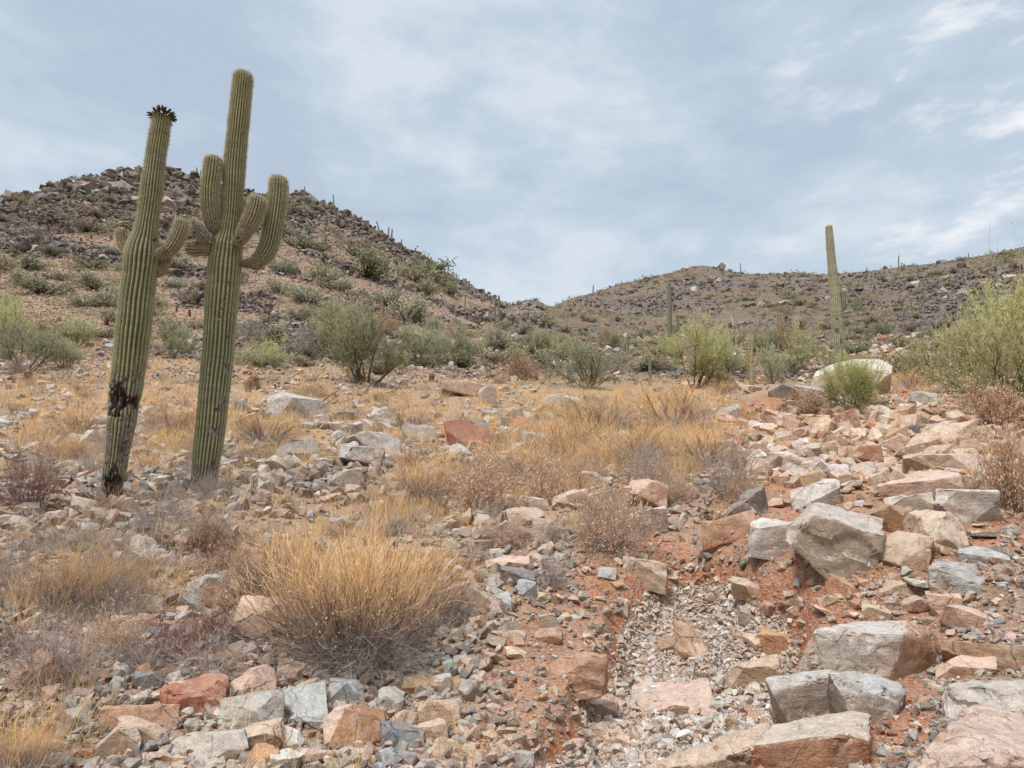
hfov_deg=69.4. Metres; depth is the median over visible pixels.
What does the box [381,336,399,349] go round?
desert bush
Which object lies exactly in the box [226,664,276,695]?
boulder
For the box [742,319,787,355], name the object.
desert bush
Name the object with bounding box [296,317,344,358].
desert bush
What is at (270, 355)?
palo verde bush
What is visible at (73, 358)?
palo verde bush
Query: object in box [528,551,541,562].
rock
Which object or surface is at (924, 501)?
rock
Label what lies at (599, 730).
rock
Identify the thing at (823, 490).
boulder
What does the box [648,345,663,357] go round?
shrub
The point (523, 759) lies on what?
rock
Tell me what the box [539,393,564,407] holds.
rock
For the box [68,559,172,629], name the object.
dry bush
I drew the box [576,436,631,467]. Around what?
dry bush
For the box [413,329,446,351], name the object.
shrub
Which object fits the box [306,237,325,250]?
shrub
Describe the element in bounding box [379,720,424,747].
boulder
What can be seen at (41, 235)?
shrub
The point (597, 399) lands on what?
rock
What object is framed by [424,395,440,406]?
dry bush
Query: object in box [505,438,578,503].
dry bush
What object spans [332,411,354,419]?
rock
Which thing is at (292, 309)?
shrub
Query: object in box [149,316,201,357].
palo verde bush
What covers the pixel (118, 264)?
shrub
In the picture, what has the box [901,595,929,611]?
rock
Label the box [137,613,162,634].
rock
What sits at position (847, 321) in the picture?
shrub
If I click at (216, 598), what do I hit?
dry bush
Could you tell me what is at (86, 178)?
shrub
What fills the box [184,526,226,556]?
dry bush
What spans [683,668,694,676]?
rock
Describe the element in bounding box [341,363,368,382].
dry bush
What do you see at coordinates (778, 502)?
rock
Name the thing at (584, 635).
rock
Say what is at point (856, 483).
rock
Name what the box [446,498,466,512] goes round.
rock
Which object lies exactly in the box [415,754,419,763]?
rock
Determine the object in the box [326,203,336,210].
shrub
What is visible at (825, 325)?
shrub
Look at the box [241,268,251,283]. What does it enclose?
shrub
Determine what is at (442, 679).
rock
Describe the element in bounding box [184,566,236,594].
dry bush
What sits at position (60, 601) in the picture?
dry bush
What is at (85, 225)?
shrub
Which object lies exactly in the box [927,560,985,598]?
boulder
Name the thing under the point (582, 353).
palo verde bush
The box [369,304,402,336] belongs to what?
desert bush
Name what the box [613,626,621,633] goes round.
rock
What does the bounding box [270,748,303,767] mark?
rock
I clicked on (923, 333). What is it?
shrub
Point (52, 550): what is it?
dry bush
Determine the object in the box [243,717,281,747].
boulder
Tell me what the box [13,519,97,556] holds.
dry bush
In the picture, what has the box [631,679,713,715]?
boulder
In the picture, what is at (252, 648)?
rock
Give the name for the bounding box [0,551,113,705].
dry bush
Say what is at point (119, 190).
shrub
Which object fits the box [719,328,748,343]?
shrub
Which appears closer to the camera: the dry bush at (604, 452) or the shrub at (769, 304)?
the dry bush at (604, 452)
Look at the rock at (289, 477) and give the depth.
10.88 m
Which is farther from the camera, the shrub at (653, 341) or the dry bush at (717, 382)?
the shrub at (653, 341)
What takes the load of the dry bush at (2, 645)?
on the ground at (630, 593)
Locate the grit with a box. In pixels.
[0,511,1023,764]
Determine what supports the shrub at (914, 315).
on the ground at (630, 593)
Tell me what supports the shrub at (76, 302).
on the ground at (630, 593)
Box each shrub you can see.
[0,211,6,221]
[0,248,54,269]
[0,249,25,269]
[5,267,84,295]
[11,194,33,202]
[11,265,31,279]
[14,222,49,240]
[18,320,56,331]
[32,202,49,207]
[36,240,71,255]
[39,272,57,277]
[40,187,57,193]
[43,319,95,336]
[44,195,62,200]
[49,271,73,280]
[50,292,100,306]
[52,212,71,219]
[59,214,112,232]
[64,268,119,288]
[66,201,91,208]
[70,250,110,268]
[73,173,93,180]
[73,193,96,201]
[80,323,114,337]
[81,287,117,307]
[83,207,106,217]
[94,307,116,322]
[95,195,109,201]
[96,191,127,199]
[97,202,109,209]
[97,243,122,255]
[107,260,121,270]
[107,281,155,300]
[109,185,127,193]
[152,311,202,336]
[153,303,170,314]
[154,296,169,307]
[161,275,187,287]
[170,255,195,269]
[171,287,201,301]
[179,277,205,289]
[182,317,202,328]
[236,349,289,366]
[238,318,306,344]
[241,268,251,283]
[251,272,298,293]
[255,309,289,325]
[267,256,301,272]
[279,283,346,304]
[281,227,322,248]
[283,227,294,236]
[284,222,293,229]
[284,304,310,316]
[286,197,308,213]
[288,344,333,355]
[288,352,323,366]
[296,302,325,321]
[301,222,314,234]
[303,261,347,280]
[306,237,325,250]
[307,312,322,328]
[308,271,356,291]
[309,203,325,210]
[318,243,331,248]
[324,250,343,257]
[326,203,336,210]
[331,303,367,316]
[332,234,376,258]
[349,241,396,278]
[352,337,384,359]
[360,354,408,374]
[365,285,420,307]
[386,291,436,321]
[393,255,431,283]
[403,354,438,367]
[408,275,443,296]
[410,245,457,277]
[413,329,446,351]
[423,267,459,285]
[432,345,477,367]
[434,279,460,295]
[454,342,487,354]
[457,327,494,338]
[469,347,507,361]
[471,355,497,367]
[478,333,517,348]
[489,319,512,328]
[489,342,530,363]
[506,313,518,320]
[507,321,533,334]
[520,310,539,321]
[522,343,558,357]
[523,346,564,370]
[538,312,557,325]
[551,338,596,357]
[556,322,573,331]
[557,334,579,342]
[580,350,607,361]
[585,314,599,321]
[601,352,632,362]
[604,314,625,320]
[614,353,670,371]
[623,338,643,345]
[624,327,657,338]
[629,343,646,352]
[642,329,683,345]
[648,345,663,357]
[652,357,677,370]
[676,354,719,374]
[691,322,711,336]
[694,279,707,285]
[719,297,732,302]
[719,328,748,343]
[722,357,753,370]
[733,356,758,371]
[739,337,782,351]
[744,295,758,300]
[759,302,776,306]
[768,351,812,371]
[775,293,797,298]
[783,317,814,328]
[786,333,819,346]
[788,351,818,358]
[791,296,811,305]
[798,271,810,276]
[806,299,818,307]
[809,341,853,352]
[815,319,830,328]
[822,345,856,367]
[843,319,856,325]
[844,324,865,333]
[844,331,857,339]
[845,340,876,353]
[851,352,891,362]
[853,312,881,324]
[868,322,896,334]
[870,321,891,326]
[881,350,938,372]
[882,334,913,347]
[889,334,904,339]
[894,353,951,373]
[899,320,925,331]
[904,274,916,279]
[904,336,927,349]
[908,309,923,318]
[910,287,926,294]
[914,329,927,336]
[924,332,967,348]
[925,317,953,328]
[925,325,952,339]
[943,265,958,274]
[943,279,954,286]
[947,311,971,320]
[955,256,967,260]
[971,314,991,331]
[973,294,988,300]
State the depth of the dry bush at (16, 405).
16.64 m
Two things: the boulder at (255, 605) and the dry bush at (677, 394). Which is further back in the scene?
the dry bush at (677, 394)
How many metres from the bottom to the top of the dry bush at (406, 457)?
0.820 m
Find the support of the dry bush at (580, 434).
on the ground at (630, 593)
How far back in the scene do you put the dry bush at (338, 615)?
5.01 m
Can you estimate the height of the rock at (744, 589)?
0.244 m
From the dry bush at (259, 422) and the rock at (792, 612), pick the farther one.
the dry bush at (259, 422)
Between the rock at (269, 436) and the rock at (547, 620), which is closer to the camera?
the rock at (547, 620)
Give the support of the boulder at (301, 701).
on the ground at (630, 593)
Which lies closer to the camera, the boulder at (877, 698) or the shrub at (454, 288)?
the boulder at (877, 698)
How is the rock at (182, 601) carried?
on the ground at (630, 593)
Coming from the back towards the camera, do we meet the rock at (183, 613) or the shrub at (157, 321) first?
the shrub at (157, 321)
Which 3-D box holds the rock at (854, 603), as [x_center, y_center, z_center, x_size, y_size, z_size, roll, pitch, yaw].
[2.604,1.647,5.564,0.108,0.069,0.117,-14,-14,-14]
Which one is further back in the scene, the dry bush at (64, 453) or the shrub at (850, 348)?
the shrub at (850, 348)
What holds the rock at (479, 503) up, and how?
on the ground at (630, 593)
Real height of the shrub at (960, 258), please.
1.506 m
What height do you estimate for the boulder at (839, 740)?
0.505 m
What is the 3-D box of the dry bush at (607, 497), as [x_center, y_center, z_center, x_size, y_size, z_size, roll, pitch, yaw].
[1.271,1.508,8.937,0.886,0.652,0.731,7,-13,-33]
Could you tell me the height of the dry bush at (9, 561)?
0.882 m
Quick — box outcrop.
[0,164,1023,374]
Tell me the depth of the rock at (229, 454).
12.44 m
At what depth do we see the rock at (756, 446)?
13.77 m
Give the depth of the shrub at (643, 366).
53.56 m
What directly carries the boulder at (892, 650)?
on the ground at (630, 593)
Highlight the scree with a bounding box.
[0,165,1023,383]
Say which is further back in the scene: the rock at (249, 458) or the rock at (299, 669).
the rock at (249, 458)
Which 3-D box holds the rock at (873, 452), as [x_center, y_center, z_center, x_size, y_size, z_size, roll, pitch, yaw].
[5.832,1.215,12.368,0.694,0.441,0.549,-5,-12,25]
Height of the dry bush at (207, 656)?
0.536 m
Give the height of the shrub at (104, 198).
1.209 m
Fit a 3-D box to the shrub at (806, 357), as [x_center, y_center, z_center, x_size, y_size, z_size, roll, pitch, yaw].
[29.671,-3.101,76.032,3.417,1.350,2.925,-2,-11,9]
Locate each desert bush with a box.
[0,298,38,341]
[0,352,33,373]
[1,320,52,352]
[55,312,103,346]
[234,347,254,363]
[237,306,267,342]
[242,330,295,363]
[284,317,322,356]
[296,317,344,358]
[316,291,347,329]
[323,323,346,334]
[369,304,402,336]
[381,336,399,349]
[421,314,445,331]
[446,323,468,338]
[464,339,487,349]
[509,332,540,349]
[525,322,557,353]
[593,321,619,347]
[599,340,639,372]
[603,328,625,347]
[630,331,680,359]
[633,350,668,369]
[665,344,686,357]
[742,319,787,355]
[756,312,796,351]
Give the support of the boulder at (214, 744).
on the ground at (630, 593)
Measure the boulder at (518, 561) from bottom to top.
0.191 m
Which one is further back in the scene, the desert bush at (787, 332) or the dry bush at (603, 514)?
the desert bush at (787, 332)
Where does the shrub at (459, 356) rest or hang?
on the ground at (630, 593)
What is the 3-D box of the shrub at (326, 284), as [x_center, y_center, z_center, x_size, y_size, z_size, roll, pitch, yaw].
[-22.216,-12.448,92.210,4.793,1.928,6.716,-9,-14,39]
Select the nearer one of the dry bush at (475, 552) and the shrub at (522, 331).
the dry bush at (475, 552)
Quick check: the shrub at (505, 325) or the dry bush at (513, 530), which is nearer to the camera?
the dry bush at (513, 530)
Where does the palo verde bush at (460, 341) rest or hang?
on the ground at (630, 593)
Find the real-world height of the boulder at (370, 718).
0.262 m
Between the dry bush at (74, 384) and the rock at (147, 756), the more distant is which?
the dry bush at (74, 384)
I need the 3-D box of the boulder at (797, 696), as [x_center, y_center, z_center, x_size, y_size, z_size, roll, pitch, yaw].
[1.671,1.854,4.166,0.391,0.509,0.651,-5,-12,25]
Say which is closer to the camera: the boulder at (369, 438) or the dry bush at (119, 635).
the dry bush at (119, 635)
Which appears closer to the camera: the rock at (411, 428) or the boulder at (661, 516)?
the boulder at (661, 516)
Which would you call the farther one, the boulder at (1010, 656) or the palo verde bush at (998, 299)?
the palo verde bush at (998, 299)
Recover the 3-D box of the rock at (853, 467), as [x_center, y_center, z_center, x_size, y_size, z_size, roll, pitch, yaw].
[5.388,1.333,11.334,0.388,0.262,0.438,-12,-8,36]
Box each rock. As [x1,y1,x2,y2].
[17,502,39,514]
[18,727,40,740]
[41,734,68,750]
[44,510,68,518]
[60,705,91,730]
[67,734,82,742]
[70,495,97,510]
[70,748,92,758]
[73,478,87,483]
[90,643,120,659]
[109,615,140,631]
[113,663,128,673]
[114,594,163,613]
[116,715,161,742]
[130,534,156,550]
[132,671,161,688]
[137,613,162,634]
[141,466,159,477]
[142,752,153,759]
[167,624,195,636]
[174,611,199,619]
[177,593,201,608]
[185,657,205,666]
[227,447,244,456]
[241,643,258,655]
[247,457,258,461]
[247,743,278,767]
[249,433,271,441]
[265,455,297,471]
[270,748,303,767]
[277,658,305,677]
[280,472,294,480]
[282,725,303,749]
[295,677,319,685]
[298,421,314,428]
[300,747,334,762]
[312,462,330,469]
[329,430,348,438]
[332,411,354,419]
[348,659,364,671]
[359,419,374,428]
[369,408,391,422]
[375,747,399,765]
[376,686,404,712]
[402,424,436,441]
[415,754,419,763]
[418,718,448,738]
[419,539,441,544]
[434,661,463,674]
[434,673,451,693]
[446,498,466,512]
[448,444,471,459]
[451,565,466,581]
[452,528,464,538]
[458,679,480,701]
[467,615,487,628]
[468,587,493,613]
[470,502,488,513]
[478,386,496,403]
[481,648,489,654]
[483,729,501,740]
[490,592,511,613]
[491,630,525,640]
[495,644,501,651]
[500,566,535,584]
[502,731,518,738]
[503,646,526,658]
[506,507,544,526]
[506,749,533,767]
[509,417,535,427]
[509,441,537,449]
[511,526,531,541]
[512,637,523,646]
[516,579,536,598]
[518,496,546,510]
[521,431,547,444]
[525,729,538,738]
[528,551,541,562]
[531,517,553,543]
[534,626,561,645]
[537,541,555,552]
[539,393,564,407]
[539,613,558,627]
[559,612,570,620]
[564,395,589,407]
[576,608,588,617]
[579,471,607,489]
[580,396,598,405]
[580,633,590,639]
[588,696,616,718]
[591,721,608,738]
[597,567,617,580]
[603,736,616,744]
[612,719,628,729]
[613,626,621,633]
[615,633,624,642]
[617,597,628,617]
[620,709,630,715]
[656,634,675,651]
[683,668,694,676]
[696,528,726,557]
[714,405,738,418]
[731,576,759,600]
[732,635,741,638]
[733,381,743,389]
[734,625,740,633]
[738,605,751,625]
[738,695,749,701]
[740,385,761,391]
[741,633,759,650]
[749,443,767,449]
[754,695,767,701]
[759,600,774,615]
[766,452,806,465]
[768,384,793,397]
[768,497,784,507]
[776,601,789,607]
[783,590,794,597]
[786,606,797,618]
[793,385,823,398]
[811,603,831,615]
[818,593,842,606]
[824,573,855,593]
[834,409,860,427]
[838,444,883,462]
[840,480,862,488]
[848,598,862,607]
[848,611,861,616]
[850,461,876,471]
[854,578,871,589]
[855,592,866,597]
[861,600,890,620]
[878,436,910,451]
[880,578,907,597]
[884,492,934,509]
[891,595,899,605]
[891,611,899,614]
[901,577,928,587]
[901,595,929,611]
[902,453,982,473]
[908,423,926,433]
[909,391,937,404]
[925,591,962,615]
[935,655,996,679]
[939,605,994,628]
[945,629,955,635]
[958,546,1012,564]
[962,474,982,489]
[966,531,997,536]
[990,597,1004,605]
[999,523,1018,540]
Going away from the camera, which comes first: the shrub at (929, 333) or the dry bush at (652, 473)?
the dry bush at (652, 473)
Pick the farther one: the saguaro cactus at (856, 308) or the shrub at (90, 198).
the saguaro cactus at (856, 308)
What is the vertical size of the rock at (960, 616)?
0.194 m
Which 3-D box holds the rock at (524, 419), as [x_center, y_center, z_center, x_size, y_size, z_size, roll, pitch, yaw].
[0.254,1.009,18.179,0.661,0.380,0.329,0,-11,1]
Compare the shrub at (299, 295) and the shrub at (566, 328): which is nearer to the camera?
the shrub at (299, 295)
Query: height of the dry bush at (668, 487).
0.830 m
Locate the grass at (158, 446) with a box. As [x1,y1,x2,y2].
[0,328,1022,767]
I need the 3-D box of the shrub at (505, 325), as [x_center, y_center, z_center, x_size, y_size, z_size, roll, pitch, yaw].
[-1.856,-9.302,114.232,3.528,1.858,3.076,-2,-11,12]
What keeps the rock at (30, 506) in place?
on the ground at (630, 593)
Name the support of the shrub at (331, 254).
on the ground at (630, 593)
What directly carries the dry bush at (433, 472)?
on the ground at (630, 593)
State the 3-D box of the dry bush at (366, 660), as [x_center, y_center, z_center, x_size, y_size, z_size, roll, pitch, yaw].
[-0.840,1.756,5.001,1.269,0.758,1.084,10,-14,-43]
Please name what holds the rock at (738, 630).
on the ground at (630, 593)
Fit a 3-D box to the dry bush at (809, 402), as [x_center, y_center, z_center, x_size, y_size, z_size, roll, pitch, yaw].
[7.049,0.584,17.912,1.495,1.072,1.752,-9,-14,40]
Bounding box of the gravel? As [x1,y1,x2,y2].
[537,574,800,767]
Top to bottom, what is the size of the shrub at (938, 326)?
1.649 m
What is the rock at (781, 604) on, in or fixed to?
on the ground at (630, 593)
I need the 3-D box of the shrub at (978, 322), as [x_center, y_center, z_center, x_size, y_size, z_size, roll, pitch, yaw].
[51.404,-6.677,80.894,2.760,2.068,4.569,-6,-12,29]
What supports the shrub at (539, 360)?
on the ground at (630, 593)
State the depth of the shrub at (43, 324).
40.77 m
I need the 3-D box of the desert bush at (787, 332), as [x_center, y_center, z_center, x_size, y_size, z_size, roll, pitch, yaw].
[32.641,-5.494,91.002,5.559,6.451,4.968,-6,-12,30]
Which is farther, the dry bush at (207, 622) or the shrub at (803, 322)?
the shrub at (803, 322)
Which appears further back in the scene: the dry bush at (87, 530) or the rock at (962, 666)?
the dry bush at (87, 530)
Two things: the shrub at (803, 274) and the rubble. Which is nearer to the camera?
the rubble
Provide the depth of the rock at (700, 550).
7.43 m
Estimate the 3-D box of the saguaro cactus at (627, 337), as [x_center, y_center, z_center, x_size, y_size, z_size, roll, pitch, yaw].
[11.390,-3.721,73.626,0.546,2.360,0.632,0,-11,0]
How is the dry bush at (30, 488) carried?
on the ground at (630, 593)
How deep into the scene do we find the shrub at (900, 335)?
81.33 m
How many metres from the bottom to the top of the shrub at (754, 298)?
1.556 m
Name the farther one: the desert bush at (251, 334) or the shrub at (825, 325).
the shrub at (825, 325)
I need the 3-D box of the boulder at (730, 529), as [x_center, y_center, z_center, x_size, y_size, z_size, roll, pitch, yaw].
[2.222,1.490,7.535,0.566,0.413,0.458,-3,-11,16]
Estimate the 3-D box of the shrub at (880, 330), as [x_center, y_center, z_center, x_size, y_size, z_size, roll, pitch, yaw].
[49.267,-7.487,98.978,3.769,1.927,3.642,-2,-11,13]
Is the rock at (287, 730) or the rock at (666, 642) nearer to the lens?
the rock at (287, 730)
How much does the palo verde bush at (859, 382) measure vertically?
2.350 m
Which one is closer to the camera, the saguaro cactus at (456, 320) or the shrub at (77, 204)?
the saguaro cactus at (456, 320)
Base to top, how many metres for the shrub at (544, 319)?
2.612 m
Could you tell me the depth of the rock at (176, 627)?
5.21 m
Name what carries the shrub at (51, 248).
on the ground at (630, 593)
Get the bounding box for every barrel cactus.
[21,369,33,379]
[242,377,253,391]
[251,375,260,389]
[429,373,434,380]
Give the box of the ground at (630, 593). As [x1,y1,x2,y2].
[0,171,1023,767]
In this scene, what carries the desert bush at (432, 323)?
on the ground at (630, 593)
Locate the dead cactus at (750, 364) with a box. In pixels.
[745,335,758,385]
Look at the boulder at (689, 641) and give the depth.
6.37 m
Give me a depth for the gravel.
5.63 m
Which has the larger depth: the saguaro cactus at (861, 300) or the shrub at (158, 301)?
the saguaro cactus at (861, 300)
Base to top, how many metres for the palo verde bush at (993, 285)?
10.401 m
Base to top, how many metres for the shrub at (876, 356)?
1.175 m
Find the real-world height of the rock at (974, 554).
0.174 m
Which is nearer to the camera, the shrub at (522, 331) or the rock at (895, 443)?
the rock at (895, 443)
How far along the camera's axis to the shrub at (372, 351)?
39.63 m
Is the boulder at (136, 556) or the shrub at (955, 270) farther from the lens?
the shrub at (955, 270)
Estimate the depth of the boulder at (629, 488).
9.58 m
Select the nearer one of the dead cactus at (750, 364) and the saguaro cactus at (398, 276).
the dead cactus at (750, 364)
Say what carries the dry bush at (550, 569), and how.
on the ground at (630, 593)
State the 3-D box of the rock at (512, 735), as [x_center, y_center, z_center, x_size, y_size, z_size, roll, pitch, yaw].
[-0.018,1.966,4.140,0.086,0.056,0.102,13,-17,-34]
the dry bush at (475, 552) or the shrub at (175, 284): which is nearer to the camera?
the dry bush at (475, 552)
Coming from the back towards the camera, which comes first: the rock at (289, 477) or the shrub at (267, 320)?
the shrub at (267, 320)
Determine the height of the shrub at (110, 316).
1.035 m
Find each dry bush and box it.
[0,397,40,411]
[0,428,83,513]
[0,447,71,483]
[0,520,47,599]
[0,524,158,621]
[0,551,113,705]
[0,618,52,660]
[0,695,84,767]
[1,617,118,697]
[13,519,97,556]
[17,535,74,558]
[18,563,97,619]
[20,540,149,619]
[30,423,104,461]
[31,398,106,433]
[34,420,73,436]
[59,511,109,543]
[59,523,139,591]
[61,435,104,473]
[67,378,97,391]
[67,583,161,667]
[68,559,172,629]
[72,389,102,396]
[72,397,89,407]
[77,579,139,617]
[84,624,194,685]
[87,485,126,511]
[87,538,121,558]
[90,539,163,578]
[101,551,164,592]
[104,498,136,511]
[109,518,144,551]
[121,464,203,539]
[121,562,185,605]
[129,450,167,468]
[136,523,179,551]
[136,596,219,665]
[137,382,197,433]
[152,545,200,578]
[154,612,277,683]
[156,488,183,516]
[167,504,242,555]
[168,432,221,481]
[171,427,226,447]
[173,435,241,449]
[174,586,246,648]
[175,422,194,438]
[176,394,191,407]
[176,467,240,501]
[181,502,237,555]
[181,534,225,554]
[181,542,260,579]
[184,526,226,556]
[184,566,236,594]
[185,431,238,455]
[193,488,492,701]
[194,571,246,613]
[195,533,254,561]
[206,614,255,647]
[208,504,341,591]
[220,564,287,599]
[224,429,286,462]
[227,405,316,443]
[227,527,261,548]
[243,415,276,430]
[287,388,312,395]
[292,374,328,395]
[301,599,475,688]
[324,517,353,536]
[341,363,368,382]
[363,505,424,537]
[364,512,512,639]
[366,389,393,402]
[370,397,446,430]
[370,437,467,504]
[388,427,410,442]
[390,441,436,470]
[407,479,456,505]
[413,456,460,491]
[415,441,534,513]
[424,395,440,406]
[439,533,495,565]
[452,442,502,476]
[459,447,526,495]
[469,509,535,552]
[478,436,570,476]
[482,440,505,451]
[482,498,507,522]
[485,375,510,383]
[489,427,510,441]
[494,459,520,481]
[499,347,543,379]
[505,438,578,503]
[510,402,612,454]
[511,471,532,487]
[528,543,578,593]
[529,404,550,420]
[529,518,582,550]
[536,400,562,413]
[544,376,655,434]
[545,427,586,458]
[546,453,567,470]
[552,442,618,488]
[554,462,675,567]
[570,496,627,528]
[576,399,700,461]
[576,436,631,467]
[591,488,646,518]
[596,430,694,481]
[615,370,741,427]
[616,449,684,485]
[618,445,677,497]
[628,468,696,507]
[651,468,703,503]
[660,411,764,471]
[666,391,694,403]
[667,453,714,475]
[681,427,783,498]
[701,368,734,388]
[707,376,741,395]
[714,464,782,503]
[769,386,833,415]
[891,363,936,389]
[945,369,1023,430]
[963,397,1023,515]
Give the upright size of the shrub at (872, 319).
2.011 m
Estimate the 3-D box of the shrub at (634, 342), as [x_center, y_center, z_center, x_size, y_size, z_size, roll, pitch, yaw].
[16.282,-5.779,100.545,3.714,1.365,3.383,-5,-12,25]
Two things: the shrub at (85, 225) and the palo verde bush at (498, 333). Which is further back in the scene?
the shrub at (85, 225)
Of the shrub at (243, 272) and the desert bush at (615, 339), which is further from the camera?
the desert bush at (615, 339)
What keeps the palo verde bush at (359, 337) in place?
on the ground at (630, 593)
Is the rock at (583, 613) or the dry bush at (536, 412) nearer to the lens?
the rock at (583, 613)
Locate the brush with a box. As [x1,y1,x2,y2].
[0,166,1023,385]
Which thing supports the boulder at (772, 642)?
on the ground at (630, 593)
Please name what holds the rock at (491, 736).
on the ground at (630, 593)
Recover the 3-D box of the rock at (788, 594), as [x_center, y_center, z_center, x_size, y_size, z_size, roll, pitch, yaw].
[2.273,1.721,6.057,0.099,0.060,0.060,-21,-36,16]
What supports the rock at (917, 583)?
on the ground at (630, 593)
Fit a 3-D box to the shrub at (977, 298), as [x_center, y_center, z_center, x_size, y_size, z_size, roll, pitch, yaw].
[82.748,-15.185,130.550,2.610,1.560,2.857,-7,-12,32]
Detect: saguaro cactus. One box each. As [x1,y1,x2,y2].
[100,105,191,498]
[184,67,289,491]
[316,265,320,283]
[380,294,388,328]
[386,263,387,284]
[397,265,398,289]
[452,310,458,326]
[494,295,499,325]
[624,335,628,353]
[648,354,651,385]
[661,282,678,334]
[825,224,845,362]
[853,295,860,310]
[861,293,862,310]
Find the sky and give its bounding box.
[0,0,1023,305]
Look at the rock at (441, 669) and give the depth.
5.01 m
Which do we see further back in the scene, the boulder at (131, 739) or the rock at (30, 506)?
the rock at (30, 506)
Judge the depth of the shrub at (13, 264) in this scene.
64.04 m
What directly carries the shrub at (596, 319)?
on the ground at (630, 593)
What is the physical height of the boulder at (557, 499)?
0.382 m
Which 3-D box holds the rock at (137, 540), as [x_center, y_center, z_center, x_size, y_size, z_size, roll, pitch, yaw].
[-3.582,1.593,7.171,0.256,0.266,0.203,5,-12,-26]
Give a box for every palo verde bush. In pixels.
[0,287,28,332]
[0,315,72,371]
[43,336,83,367]
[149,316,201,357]
[249,344,290,367]
[301,296,415,384]
[382,315,453,363]
[418,315,480,363]
[481,318,509,348]
[536,326,643,389]
[541,334,587,362]
[656,307,738,388]
[702,315,744,381]
[744,339,792,383]
[778,307,831,367]
[813,344,888,410]
[894,334,950,375]
[907,309,1000,393]
[914,292,1023,413]
[942,220,1023,376]
[946,262,1023,392]
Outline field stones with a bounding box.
[0,332,1023,488]
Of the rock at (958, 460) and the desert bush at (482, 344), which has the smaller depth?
the rock at (958, 460)
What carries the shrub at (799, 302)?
on the ground at (630, 593)
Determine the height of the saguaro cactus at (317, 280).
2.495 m
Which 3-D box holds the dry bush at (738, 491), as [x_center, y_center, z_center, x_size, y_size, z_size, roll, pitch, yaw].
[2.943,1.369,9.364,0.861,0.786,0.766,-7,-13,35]
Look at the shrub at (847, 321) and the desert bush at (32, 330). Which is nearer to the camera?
the desert bush at (32, 330)
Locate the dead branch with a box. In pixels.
[314,389,340,402]
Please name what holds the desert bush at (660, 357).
on the ground at (630, 593)
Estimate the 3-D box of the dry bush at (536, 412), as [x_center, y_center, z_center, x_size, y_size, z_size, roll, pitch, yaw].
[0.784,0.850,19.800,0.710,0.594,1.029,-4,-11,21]
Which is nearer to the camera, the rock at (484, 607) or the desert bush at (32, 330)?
the rock at (484, 607)
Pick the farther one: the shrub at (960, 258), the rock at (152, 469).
the shrub at (960, 258)
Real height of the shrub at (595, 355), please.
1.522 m
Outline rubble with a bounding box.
[0,454,1023,767]
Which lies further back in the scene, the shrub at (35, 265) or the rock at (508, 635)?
the shrub at (35, 265)
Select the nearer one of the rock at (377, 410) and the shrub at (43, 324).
the rock at (377, 410)
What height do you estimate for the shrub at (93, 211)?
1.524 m
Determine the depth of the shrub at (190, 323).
46.01 m
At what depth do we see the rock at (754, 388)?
23.36 m
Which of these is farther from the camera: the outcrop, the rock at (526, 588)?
the outcrop
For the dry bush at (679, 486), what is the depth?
9.81 m
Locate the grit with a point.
(682, 619)
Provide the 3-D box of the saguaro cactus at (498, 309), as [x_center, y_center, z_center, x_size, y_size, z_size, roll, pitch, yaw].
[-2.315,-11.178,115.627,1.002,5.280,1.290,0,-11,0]
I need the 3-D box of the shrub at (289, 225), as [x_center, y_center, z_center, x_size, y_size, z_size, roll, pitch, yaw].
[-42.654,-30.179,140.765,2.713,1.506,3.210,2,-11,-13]
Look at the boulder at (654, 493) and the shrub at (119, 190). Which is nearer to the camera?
the boulder at (654, 493)
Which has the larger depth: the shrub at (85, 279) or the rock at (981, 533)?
the shrub at (85, 279)
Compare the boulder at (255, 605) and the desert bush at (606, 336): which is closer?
the boulder at (255, 605)
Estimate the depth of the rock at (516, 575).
6.75 m
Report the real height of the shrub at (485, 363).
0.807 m
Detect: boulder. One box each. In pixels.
[9,650,61,686]
[79,429,105,453]
[94,726,140,758]
[98,704,179,732]
[111,550,153,568]
[159,673,229,716]
[170,729,249,762]
[186,574,228,593]
[219,690,284,729]
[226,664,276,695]
[231,595,298,641]
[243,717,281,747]
[265,392,326,420]
[275,439,319,458]
[283,681,328,731]
[322,704,386,748]
[327,467,364,485]
[328,678,364,704]
[339,445,384,466]
[348,431,400,456]
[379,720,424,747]
[400,675,465,693]
[418,699,459,729]
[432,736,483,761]
[442,380,485,396]
[444,419,490,445]
[485,555,531,569]
[493,455,516,466]
[534,652,608,699]
[551,487,593,509]
[587,486,634,508]
[622,555,667,594]
[629,479,667,508]
[630,506,668,535]
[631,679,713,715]
[645,720,771,767]
[673,621,707,660]
[701,510,755,550]
[721,486,767,518]
[726,654,782,688]
[747,517,796,559]
[750,711,872,767]
[759,626,790,655]
[765,669,834,722]
[785,502,886,579]
[789,478,840,509]
[811,359,892,393]
[814,620,939,680]
[826,670,905,724]
[864,504,912,532]
[876,470,962,500]
[879,530,933,570]
[902,510,968,555]
[905,420,978,453]
[914,705,1023,767]
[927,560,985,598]
[933,488,1000,523]
[940,641,1023,671]
[942,679,1023,721]
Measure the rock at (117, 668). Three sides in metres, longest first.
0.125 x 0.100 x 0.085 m
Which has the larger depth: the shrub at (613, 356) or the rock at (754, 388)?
the shrub at (613, 356)
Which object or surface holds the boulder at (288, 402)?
on the ground at (630, 593)
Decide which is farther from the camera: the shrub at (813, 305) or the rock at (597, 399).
the shrub at (813, 305)
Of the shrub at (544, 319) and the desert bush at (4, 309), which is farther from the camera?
the shrub at (544, 319)
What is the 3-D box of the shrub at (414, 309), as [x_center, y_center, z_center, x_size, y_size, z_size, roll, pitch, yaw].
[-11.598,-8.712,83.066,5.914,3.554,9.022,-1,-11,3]
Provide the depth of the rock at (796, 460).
12.55 m
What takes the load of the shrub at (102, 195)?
on the ground at (630, 593)

